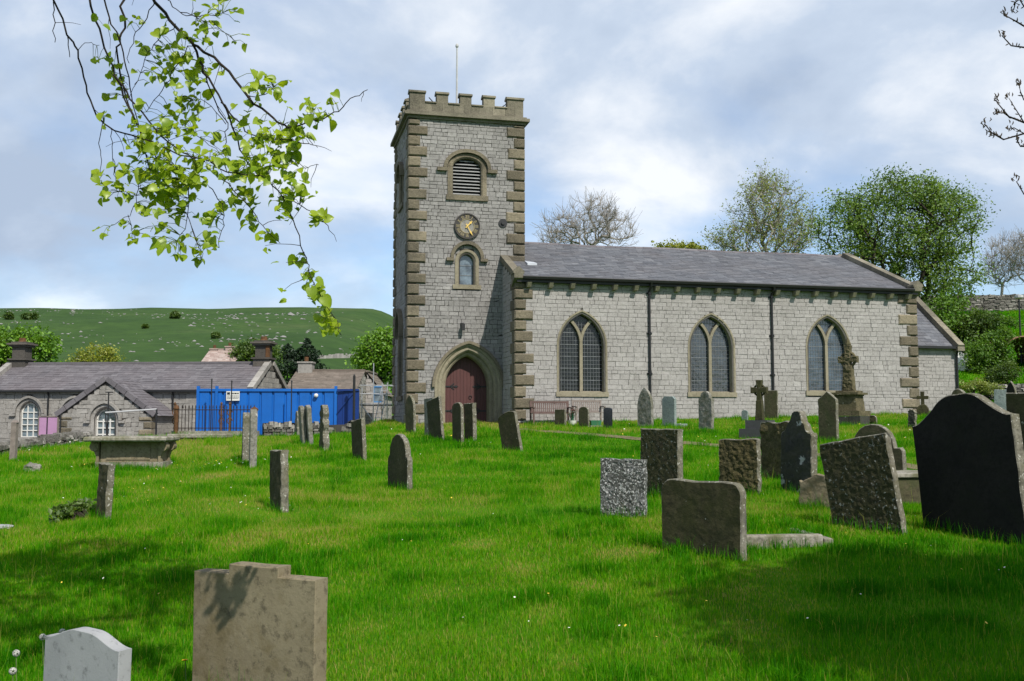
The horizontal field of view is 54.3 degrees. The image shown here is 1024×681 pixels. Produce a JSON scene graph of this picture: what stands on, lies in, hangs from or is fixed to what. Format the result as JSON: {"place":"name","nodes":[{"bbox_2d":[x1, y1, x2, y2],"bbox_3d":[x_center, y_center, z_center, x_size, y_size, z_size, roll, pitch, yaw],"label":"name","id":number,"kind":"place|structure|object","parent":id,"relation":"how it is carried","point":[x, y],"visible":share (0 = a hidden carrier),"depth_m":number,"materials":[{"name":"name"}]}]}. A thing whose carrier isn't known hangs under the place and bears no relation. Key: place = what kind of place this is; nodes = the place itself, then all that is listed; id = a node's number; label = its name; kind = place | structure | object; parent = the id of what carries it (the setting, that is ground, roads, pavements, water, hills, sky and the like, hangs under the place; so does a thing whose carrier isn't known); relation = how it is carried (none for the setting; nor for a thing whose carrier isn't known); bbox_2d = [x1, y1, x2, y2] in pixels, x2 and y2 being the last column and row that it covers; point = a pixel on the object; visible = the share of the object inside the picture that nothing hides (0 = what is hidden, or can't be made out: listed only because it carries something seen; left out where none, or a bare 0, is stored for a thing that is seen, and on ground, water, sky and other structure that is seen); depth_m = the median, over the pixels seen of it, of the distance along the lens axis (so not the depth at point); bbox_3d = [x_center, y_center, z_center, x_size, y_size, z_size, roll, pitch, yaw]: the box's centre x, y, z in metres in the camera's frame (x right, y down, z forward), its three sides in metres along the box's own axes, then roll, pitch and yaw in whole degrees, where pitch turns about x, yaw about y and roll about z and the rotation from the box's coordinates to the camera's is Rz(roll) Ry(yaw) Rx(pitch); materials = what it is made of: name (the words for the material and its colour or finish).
{"place":"outdoors","nodes":[
{"label":"outdoors","id":0,"kind":"place"},
{"bbox_2d":[0,307,1023,680],"bbox_3d":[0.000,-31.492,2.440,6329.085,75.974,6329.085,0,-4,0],"label":"ground","id":1,"kind":"structure","parent":0,"point":[106,327],"depth_m":10.54,"materials":[{"name":"plant"}]},
{"bbox_2d":[9,420,18,459],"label":"gravestone","id":2,"kind":"object","parent":1,"relation":"on","point":[14,439],"visible":0.82,"depth_m":24.92,"materials":[{"name":"grey stone"}]},
{"bbox_2d":[21,312,38,319],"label":"hawthorn","id":3,"kind":"object","parent":1,"relation":"on","point":[29,316],"visible":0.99,"depth_m":465.59,"materials":[{"name":"green plant"}]},
{"bbox_2d":[0,320,71,366],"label":"leafy tree","id":4,"kind":"object","parent":1,"relation":"on","point":[43,350],"visible":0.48,"depth_m":63.73,"materials":[{"name":"green plant"}]},
{"bbox_2d":[0,431,92,453],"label":"drystone wall","id":5,"kind":"structure","parent":1,"relation":"on","point":[53,438],"depth_m":30.55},
{"bbox_2d":[48,497,96,522],"bbox_3d":[-6.084,2.420,14.055,0.516,0.403,1.639,0,-4,0],"label":"shrub","id":6,"kind":"object","parent":1,"relation":"on","point":[73,509],"visible":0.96,"depth_m":13.81,"materials":[{"name":"green plant"}]},
{"bbox_2d":[43,627,131,680],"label":"headstone","id":7,"kind":"object","parent":1,"relation":"on","point":[86,654],"visible":1,"depth_m":5.72,"materials":[{"name":"stone"}]},
{"bbox_2d":[65,341,125,361],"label":"willow tree","id":8,"kind":"object","parent":1,"relation":"on","point":[106,354],"visible":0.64,"depth_m":95.59,"materials":[{"name":"green plant"}]},
{"bbox_2d":[95,463,115,518],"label":"gravestone","id":9,"kind":"object","parent":1,"relation":"on","point":[106,478],"visible":0.72,"depth_m":13.78,"materials":[{"name":"stone"}]},
{"bbox_2d":[83,436,179,467],"bbox_3d":[-8.629,2.624,22.660,1.814,0.908,1.116,0,-4,-3],"label":"chest tomb","id":10,"kind":"object","parent":1,"relation":"on","point":[130,449],"visible":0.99,"depth_m":22.43,"materials":[{"name":"stone"}]},
{"bbox_2d":[105,408,157,435],"bbox_3d":[-14.662,3.494,38.345,2.030,1.762,0.070,0,-4,0],"label":"metal handrail","id":11,"kind":"object","parent":1,"relation":"on","point":[156,409],"visible":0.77,"depth_m":38.38,"materials":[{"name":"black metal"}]},
{"bbox_2d":[0,336,288,440],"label":"school","id":12,"kind":"object","parent":1,"relation":"on","point":[37,399],"visible":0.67,"depth_m":44.95,"materials":[{"name":"stone"}]},
{"bbox_2d":[9,396,46,438],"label":"window","id":13,"kind":"structure","parent":12,"relation":"in","point":[29,411],"depth_m":44.98,"materials":[{"name":"stone"}]},
{"bbox_2d":[83,401,124,435],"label":"window","id":14,"kind":"structure","parent":12,"relation":"in","point":[100,428],"depth_m":42.14,"materials":[{"name":"stone"}]},
{"bbox_2d":[174,404,178,433],"bbox_3d":[-11.714,2.849,34.784,0.185,1.240,0.185,-2,-5,22],"label":"gate post","id":15,"kind":"object","parent":1,"relation":"on","point":[176,407],"visible":0.87,"depth_m":34.74,"materials":[{"name":"metal"}]},
{"bbox_2d":[0,308,392,360],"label":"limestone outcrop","id":16,"kind":"object","parent":1,"relation":"on","point":[290,313],"visible":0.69,"depth_m":433.53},
{"bbox_2d":[167,434,232,440],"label":"ledger slab","id":17,"kind":"structure","parent":1,"relation":"on","point":[190,436],"depth_m":32.33,"materials":[{"name":"stone"}]},
{"bbox_2d":[52,0,367,336],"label":"lime tree","id":18,"kind":"object","parent":1,"relation":"on","point":[144,143],"visible":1,"depth_m":5.02,"materials":[{"name":"green plant"}]},
{"bbox_2d":[169,402,259,435],"bbox_3d":[-10.475,2.972,35.100,3.154,1.620,0.280,0,-4,3],"label":"iron railing","id":19,"kind":"object","parent":1,"relation":"on","point":[220,428],"visible":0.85,"depth_m":35.09,"materials":[{"name":"metal"}]},
{"bbox_2d":[201,343,236,361],"bbox_3d":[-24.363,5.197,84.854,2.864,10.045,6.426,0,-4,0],"label":"cottage","id":20,"kind":"structure","parent":1,"relation":"on","point":[214,353],"depth_m":83.98,"materials":[{"name":"stone"}]},
{"bbox_2d":[242,412,249,461],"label":"gravestone","id":21,"kind":"object","parent":1,"relation":"on","point":[245,433],"visible":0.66,"depth_m":23.69,"materials":[{"name":"stone"}]},
{"bbox_2d":[249,409,257,468],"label":"gravestone","id":22,"kind":"object","parent":1,"relation":"on","point":[253,437],"visible":0.88,"depth_m":21.90,"materials":[{"name":"grey stone"}]},
{"bbox_2d":[225,334,287,364],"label":"leafy tree","id":23,"kind":"object","parent":1,"relation":"on","point":[246,352],"visible":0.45,"depth_m":83.49,"materials":[{"name":"green plant"}]},
{"bbox_2d":[192,561,327,680],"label":"headstone","id":24,"kind":"object","parent":1,"relation":"on","point":[253,621],"visible":1,"depth_m":5.82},
{"bbox_2d":[196,386,358,434],"bbox_3d":[-8.800,3.122,38.619,6.118,2.642,2.610,0,-4,0],"label":"site container","id":25,"kind":"object","parent":1,"relation":"on","point":[273,405],"visible":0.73,"depth_m":37.52,"materials":[{"name":"metal"}]},
{"bbox_2d":[337,389,358,424],"bbox_3d":[-6.156,3.086,37.413,0.832,2.527,0.180,0,-4,0],"label":"open door","id":26,"kind":"structure","parent":25,"relation":"in","point":[345,396],"depth_m":37.45,"materials":[{"name":"blue paint"}]},
{"bbox_2d":[269,450,288,512],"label":"gravestone","id":27,"kind":"object","parent":1,"relation":"on","point":[279,479],"visible":0.75,"depth_m":14.59,"materials":[{"name":"stone"}]},
{"bbox_2d":[275,343,299,384],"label":"conifer","id":28,"kind":"object","parent":1,"relation":"on","point":[288,352],"visible":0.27,"depth_m":87.49,"materials":[{"name":"green plant"}]},
{"bbox_2d":[298,406,306,442],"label":"gravestone","id":29,"kind":"object","parent":1,"relation":"on","point":[302,422],"visible":0.84,"depth_m":29.86,"materials":[{"name":"grey stone"}]},
{"bbox_2d":[284,338,329,381],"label":"conifer","id":30,"kind":"object","parent":1,"relation":"on","point":[314,356],"visible":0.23,"depth_m":87.74,"materials":[{"name":"green plant"}]},
{"bbox_2d":[304,405,313,444],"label":"gravestone","id":31,"kind":"object","parent":1,"relation":"on","point":[309,426],"visible":0.79,"depth_m":29.62,"materials":[{"name":"grey stone"}]},
{"bbox_2d":[262,419,356,435],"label":"drystone wall","id":32,"kind":"structure","parent":1,"relation":"on","point":[271,427],"depth_m":35.36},
{"bbox_2d":[319,405,329,450],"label":"gravestone","id":33,"kind":"object","parent":1,"relation":"on","point":[324,439],"visible":0.76,"depth_m":27.41,"materials":[{"name":"stone"}]},
{"bbox_2d":[287,357,366,424],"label":"cottage","id":34,"kind":"structure","parent":1,"relation":"on","point":[307,375],"depth_m":59.91,"materials":[{"name":"stone"}]},
{"bbox_2d":[318,353,353,358],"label":"field wall","id":35,"kind":"structure","parent":1,"relation":"on","point":[336,356],"depth_m":321.26,"materials":[{"name":"stone"}]},
{"bbox_2d":[351,418,366,460],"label":"gravestone","id":36,"kind":"object","parent":1,"relation":"on","point":[358,430],"visible":0.79,"depth_m":24.08,"materials":[{"name":"stone"}]},
{"bbox_2d":[343,323,393,390],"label":"leafy tree","id":37,"kind":"object","parent":1,"relation":"on","point":[377,351],"visible":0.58,"depth_m":73.25,"materials":[{"name":"green plant"}]},
{"bbox_2d":[360,363,393,421],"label":"scaffold","id":38,"kind":"object","parent":1,"relation":"on","point":[381,405],"visible":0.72,"depth_m":57.92,"materials":[{"name":"grey metal"}]},
{"bbox_2d":[365,370,392,425],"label":"stone house","id":39,"kind":"structure","parent":1,"relation":"on","point":[369,389],"depth_m":61.95,"materials":[{"name":"stone"}]},
{"bbox_2d":[388,434,412,489],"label":"gravestone","id":40,"kind":"object","parent":1,"relation":"on","point":[400,463],"visible":0.71,"depth_m":17.54,"materials":[{"name":"stone"}]},
{"bbox_2d":[405,395,415,431],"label":"gravestone","id":41,"kind":"object","parent":1,"relation":"on","point":[410,414],"visible":0.77,"depth_m":35.93,"materials":[{"name":"stone"}]},
{"bbox_2d":[424,397,434,436],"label":"gravestone","id":42,"kind":"object","parent":1,"relation":"on","point":[425,416],"visible":0.27,"depth_m":32.78,"materials":[{"name":"grey stone"}]},
{"bbox_2d":[426,396,444,439],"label":"gravestone","id":43,"kind":"object","parent":1,"relation":"on","point":[435,417],"visible":0.88,"depth_m":30.98,"materials":[{"name":"stone"}]},
{"bbox_2d":[452,402,463,442],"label":"gravestone","id":44,"kind":"object","parent":1,"relation":"on","point":[458,420],"visible":0.74,"depth_m":29.54,"materials":[{"name":"stone"}]},
{"bbox_2d":[464,403,476,440],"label":"gravestone","id":45,"kind":"object","parent":1,"relation":"on","point":[470,423],"visible":0.76,"depth_m":30.51,"materials":[{"name":"stone"}]},
{"bbox_2d":[498,411,522,450],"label":"gravestone","id":46,"kind":"object","parent":1,"relation":"on","point":[508,424],"visible":0.76,"depth_m":26.31,"materials":[{"name":"stone"}]},
{"bbox_2d":[0,410,1023,680],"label":"grass","id":47,"kind":"structure","parent":1,"relation":"on","point":[570,480],"depth_m":10.13,"materials":[{"name":"plant"}]},
{"bbox_2d":[529,401,572,423],"bbox_3d":[1.558,2.908,39.825,1.630,1.005,0.623,1,-5,-13],"label":"park bench","id":48,"kind":"object","parent":1,"relation":"on","point":[533,411],"visible":0.83,"depth_m":40.00,"materials":[{"name":"red wood"}]},
{"bbox_2d":[555,409,565,424],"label":"gravestone","id":49,"kind":"object","parent":1,"relation":"on","point":[560,416],"visible":0.74,"depth_m":38.31,"materials":[{"name":"stone"}]},
{"bbox_2d":[579,407,588,426],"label":"gravestone","id":50,"kind":"object","parent":1,"relation":"on","point":[584,415],"visible":0.68,"depth_m":37.16,"materials":[{"name":"stone"}]},
{"bbox_2d":[530,189,642,246],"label":"bare tree","id":51,"kind":"object","parent":1,"relation":"on","point":[604,226],"visible":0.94,"depth_m":82.45,"materials":[{"name":"brown plant"}]},
{"bbox_2d":[571,400,605,422],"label":"park bench","id":52,"kind":"object","parent":1,"relation":"on","point":[576,408],"visible":0.75,"depth_m":40.36,"materials":[{"name":"grey wood"}]},
{"bbox_2d":[603,407,611,427],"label":"gravestone","id":53,"kind":"object","parent":1,"relation":"on","point":[607,415],"visible":0.76,"depth_m":35.85,"materials":[{"name":"black stone"}]},
{"bbox_2d":[600,458,647,516],"bbox_3d":[1.499,2.076,13.401,0.656,0.981,0.125,-2,-7,28],"label":"gravestone","id":54,"kind":"object","parent":1,"relation":"on","point":[623,483],"visible":0.76,"depth_m":13.36,"materials":[{"name":"stone"}]},
{"bbox_2d":[637,387,653,426],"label":"gravestone","id":55,"kind":"object","parent":1,"relation":"on","point":[645,408],"visible":0.76,"depth_m":36.23,"materials":[{"name":"grey stone"}]},
{"bbox_2d":[640,428,682,496],"bbox_3d":[2.277,1.970,15.200,0.134,1.256,0.800,3,-5,-38],"label":"gravestone","id":56,"kind":"object","parent":1,"relation":"on","point":[662,451],"visible":0.66,"depth_m":15.13,"materials":[{"name":"stone"}]},
{"bbox_2d":[662,396,676,425],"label":"gravestone","id":57,"kind":"object","parent":1,"relation":"on","point":[669,408],"visible":0.77,"depth_m":36.73,"materials":[{"name":"grey stone"}]},
{"bbox_2d":[390,43,964,423],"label":"church","id":58,"kind":"structure","parent":1,"relation":"on","point":[496,316],"depth_m":43.08,"materials":[{"name":"stone"}]},
{"bbox_2d":[394,308,402,400],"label":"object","id":59,"kind":"structure","parent":58,"relation":"in","point":[398,328],"depth_m":44.93,"materials":[{"name":"stone"}]},
{"bbox_2d":[395,162,403,212],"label":"side window","id":60,"kind":"structure","parent":58,"relation":"in","point":[400,166],"depth_m":45.39,"materials":[{"name":"stone"}]},
{"bbox_2d":[445,357,485,422],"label":"door","id":61,"kind":"structure","parent":58,"relation":"in","point":[465,380],"depth_m":43.27,"materials":[{"name":"red wood"}]},
{"bbox_2d":[446,241,487,289],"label":"tower window","id":62,"kind":"structure","parent":58,"relation":"in","point":[466,261],"depth_m":42.98,"materials":[{"name":"stone"}]},
{"bbox_2d":[437,149,497,201],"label":"belfry window","id":63,"kind":"structure","parent":58,"relation":"in","point":[467,178],"depth_m":43.36,"materials":[{"name":"stone"}]},
{"bbox_2d":[432,341,502,423],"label":"doorway","id":64,"kind":"structure","parent":58,"relation":"in","point":[490,367],"depth_m":42.78,"materials":[{"name":"stone"}]},
{"bbox_2d":[556,310,608,396],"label":"window","id":65,"kind":"structure","parent":58,"relation":"in","point":[581,342],"depth_m":41.55,"materials":[{"name":"glass"}]},
{"bbox_2d":[687,313,736,396],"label":"window","id":66,"kind":"structure","parent":58,"relation":"in","point":[711,347],"depth_m":42.91,"materials":[{"name":"glass"}]},
{"bbox_2d":[805,314,849,395],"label":"window","id":67,"kind":"structure","parent":58,"relation":"in","point":[827,340],"depth_m":44.19,"materials":[{"name":"glass"}]},
{"bbox_2d":[651,235,715,249],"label":"rounded tree","id":68,"kind":"object","parent":1,"relation":"on","point":[692,245],"visible":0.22,"depth_m":78.11,"materials":[{"name":"green plant"}]},
{"bbox_2d":[661,478,746,560],"bbox_3d":[1.984,1.942,10.379,0.111,0.973,1.047,4,-6,-41],"label":"gravestone","id":69,"kind":"object","parent":1,"relation":"on","point":[700,514],"visible":0.73,"depth_m":10.29,"materials":[{"name":"stone"}]},
{"bbox_2d":[698,391,713,429],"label":"gravestone","id":70,"kind":"object","parent":1,"relation":"on","point":[706,408],"visible":0.7,"depth_m":32.97,"materials":[{"name":"grey stone"}]},
{"bbox_2d":[719,438,761,494],"bbox_3d":[3.553,2.053,15.550,0.706,1.060,0.143,-4,-6,42],"label":"gravestone","id":71,"kind":"object","parent":1,"relation":"on","point":[740,460],"visible":0.73,"depth_m":15.48,"materials":[{"name":"stone"}]},
{"bbox_2d":[739,380,774,438],"bbox_3d":[7.130,2.120,28.694,0.940,1.974,0.800,-3,-6,38],"label":"stone cross","id":72,"kind":"object","parent":1,"relation":"on","point":[752,427],"visible":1,"depth_m":28.60,"materials":[{"name":"grey stone"}]},
{"bbox_2d":[697,158,833,253],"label":"budding tree","id":73,"kind":"object","parent":1,"relation":"on","point":[797,245],"visible":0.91,"depth_m":76.33,"materials":[{"name":"green plant"}]},
{"bbox_2d":[764,390,777,418],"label":"gravestone","id":74,"kind":"object","parent":1,"relation":"on","point":[770,403],"visible":0.73,"depth_m":41.20,"materials":[{"name":"stone"}]},
{"bbox_2d":[759,421,788,479],"bbox_3d":[4.666,2.023,17.387,0.182,1.247,0.838,3,-5,-30],"label":"gravestone","id":75,"kind":"object","parent":1,"relation":"on","point":[770,442],"visible":0.41,"depth_m":17.48,"materials":[{"name":"stone"}]},
{"bbox_2d":[747,528,832,548],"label":"grave kerb","id":76,"kind":"structure","parent":1,"relation":"on","point":[810,538],"depth_m":10.60,"materials":[{"name":"stone"}]},
{"bbox_2d":[781,411,817,492],"bbox_3d":[4.465,1.832,15.520,0.162,1.475,0.663,2,-3,-29],"label":"gravestone","id":77,"kind":"object","parent":1,"relation":"on","point":[799,436],"visible":0.67,"depth_m":15.46,"materials":[{"name":"stone"}]},
{"bbox_2d":[799,474,828,507],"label":"gravestone","id":78,"kind":"object","parent":1,"relation":"on","point":[813,487],"visible":0.4,"depth_m":13.60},
{"bbox_2d":[818,391,838,440],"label":"gravestone","id":79,"kind":"object","parent":1,"relation":"on","point":[828,421],"visible":0.85,"depth_m":27.24,"materials":[{"name":"stone"}]},
{"bbox_2d":[831,337,870,424],"bbox_3d":[12.297,1.638,36.412,1.240,3.510,1.240,-4,-6,40],"label":"cross monument","id":80,"kind":"object","parent":1,"relation":"on","point":[851,406],"visible":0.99,"depth_m":36.16,"materials":[{"name":"stone"}]},
{"bbox_2d":[820,432,905,534],"bbox_3d":[4.135,1.792,11.761,0.118,1.293,0.936,3,-16,-37],"label":"gravestone","id":81,"kind":"object","parent":1,"relation":"on","point":[860,474],"visible":0.88,"depth_m":11.70,"materials":[{"name":"stone"}]},
{"bbox_2d":[855,424,906,469],"bbox_3d":[5.800,1.959,15.894,0.109,1.254,1.008,3,-9,-38],"label":"gravestone","id":82,"kind":"object","parent":1,"relation":"on","point":[899,454],"visible":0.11,"depth_m":15.66,"materials":[{"name":"stone"}]},
{"bbox_2d":[793,162,1002,309],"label":"sycamore tree","id":83,"kind":"object","parent":1,"relation":"on","point":[868,247],"visible":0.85,"depth_m":65.72,"materials":[{"name":"green plant"}]},
{"bbox_2d":[896,470,920,503],"bbox_3d":[5.983,2.215,14.486,1.400,0.620,0.880,1,-4,-8],"label":"tomb","id":84,"kind":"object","parent":1,"relation":"on","point":[906,478],"depth_m":14.03,"materials":[{"name":"stone"}]},
{"bbox_2d":[908,409,916,427],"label":"gravestone","id":85,"kind":"object","parent":1,"relation":"on","point":[912,416],"visible":0.62,"depth_m":31.98,"materials":[{"name":"stone"}]},
{"bbox_2d":[917,391,928,414],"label":"stone cross","id":86,"kind":"object","parent":1,"relation":"on","point":[922,408],"visible":0.73,"depth_m":42.86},
{"bbox_2d":[928,282,974,336],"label":"young tree","id":87,"kind":"object","parent":1,"relation":"on","point":[953,306],"visible":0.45,"depth_m":59.76,"materials":[{"name":"green plant"}]},
{"bbox_2d":[912,393,1023,544],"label":"gravestone","id":88,"kind":"object","parent":1,"relation":"on","point":[969,449],"visible":0.86,"depth_m":11.16,"materials":[{"name":"black stone"}]},
{"bbox_2d":[925,294,1023,312],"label":"drystone wall","id":89,"kind":"structure","parent":1,"relation":"on","point":[1002,303],"depth_m":76.40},
{"bbox_2d":[941,306,1009,354],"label":"bush","id":90,"kind":"object","parent":1,"relation":"on","point":[983,321],"visible":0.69,"depth_m":59.81,"materials":[{"name":"green plant"}]},
{"bbox_2d":[959,376,1005,395],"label":"bush","id":91,"kind":"object","parent":1,"relation":"on","point":[983,387],"visible":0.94,"depth_m":50.37,"materials":[{"name":"green plant"}]},
{"bbox_2d":[943,309,1023,401],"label":"bank grass","id":92,"kind":"structure","parent":1,"relation":"on","point":[1012,311],"depth_m":58.54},
{"bbox_2d":[958,323,1021,373],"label":"bush","id":93,"kind":"object","parent":1,"relation":"on","point":[977,355],"visible":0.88,"depth_m":55.88,"materials":[{"name":"green plant"}]},
{"bbox_2d":[964,308,1023,333],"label":"bush","id":94,"kind":"object","parent":1,"relation":"on","point":[1004,321],"visible":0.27,"depth_m":65.89,"materials":[{"name":"green plant"}]},
{"bbox_2d":[974,227,1023,294],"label":"bare tree","id":95,"kind":"object","parent":1,"relation":"on","point":[999,278],"visible":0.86,"depth_m":92.59,"materials":[{"name":"grey plant"}]},
{"bbox_2d":[994,389,1006,409],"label":"gravestone","id":96,"kind":"object","parent":1,"relation":"on","point":[1000,398],"visible":0.33,"depth_m":37.90,"materials":[{"name":"grey stone"}]},
{"bbox_2d":[981,0,1023,194],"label":"budding ash tree","id":97,"kind":"object","parent":1,"relation":"on","point":[1021,120],"visible":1,"depth_m":10.05,"materials":[{"name":"brown plant"}]},
{"bbox_2d":[981,358,1023,384],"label":"bush","id":98,"kind":"object","parent":1,"relation":"on","point":[1005,372],"visible":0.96,"depth_m":52.76,"materials":[{"name":"green plant"}]},
{"bbox_2d":[985,336,1023,361],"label":"shed","id":99,"kind":"structure","parent":1,"relation":"on","point":[1021,340],"depth_m":57.95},
{"bbox_2d":[985,384,1023,399],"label":"drystone wall","id":100,"kind":"structure","parent":1,"relation":"on","point":[1019,388],"depth_m":51.05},
{"bbox_2d":[998,223,1023,286],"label":"bare tree","id":101,"kind":"object","parent":1,"relation":"on","point":[1020,252],"visible":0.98,"depth_m":90.85,"materials":[{"name":"brown plant"}]},
{"bbox_2d":[1006,393,1023,447],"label":"gravestone","id":102,"kind":"object","parent":1,"relation":"on","point":[1014,403],"visible":0.23,"depth_m":15.50,"materials":[{"name":"stone"}]},
{"bbox_2d":[1014,294,1023,363],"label":"street lamp","id":103,"kind":"object","parent":1,"relation":"on","point":[1019,297],"visible":0.9,"depth_m":58.20,"materials":[{"name":"black metal"}]},
{"bbox_2d":[0,0,1023,315],"label":"sky","id":104,"kind":"structure","parent":0,"point":[660,106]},
{"bbox_2d":[520,428,916,468],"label":"path","id":105,"kind":"structure","parent":0,"point":[639,438],"depth_m":29.94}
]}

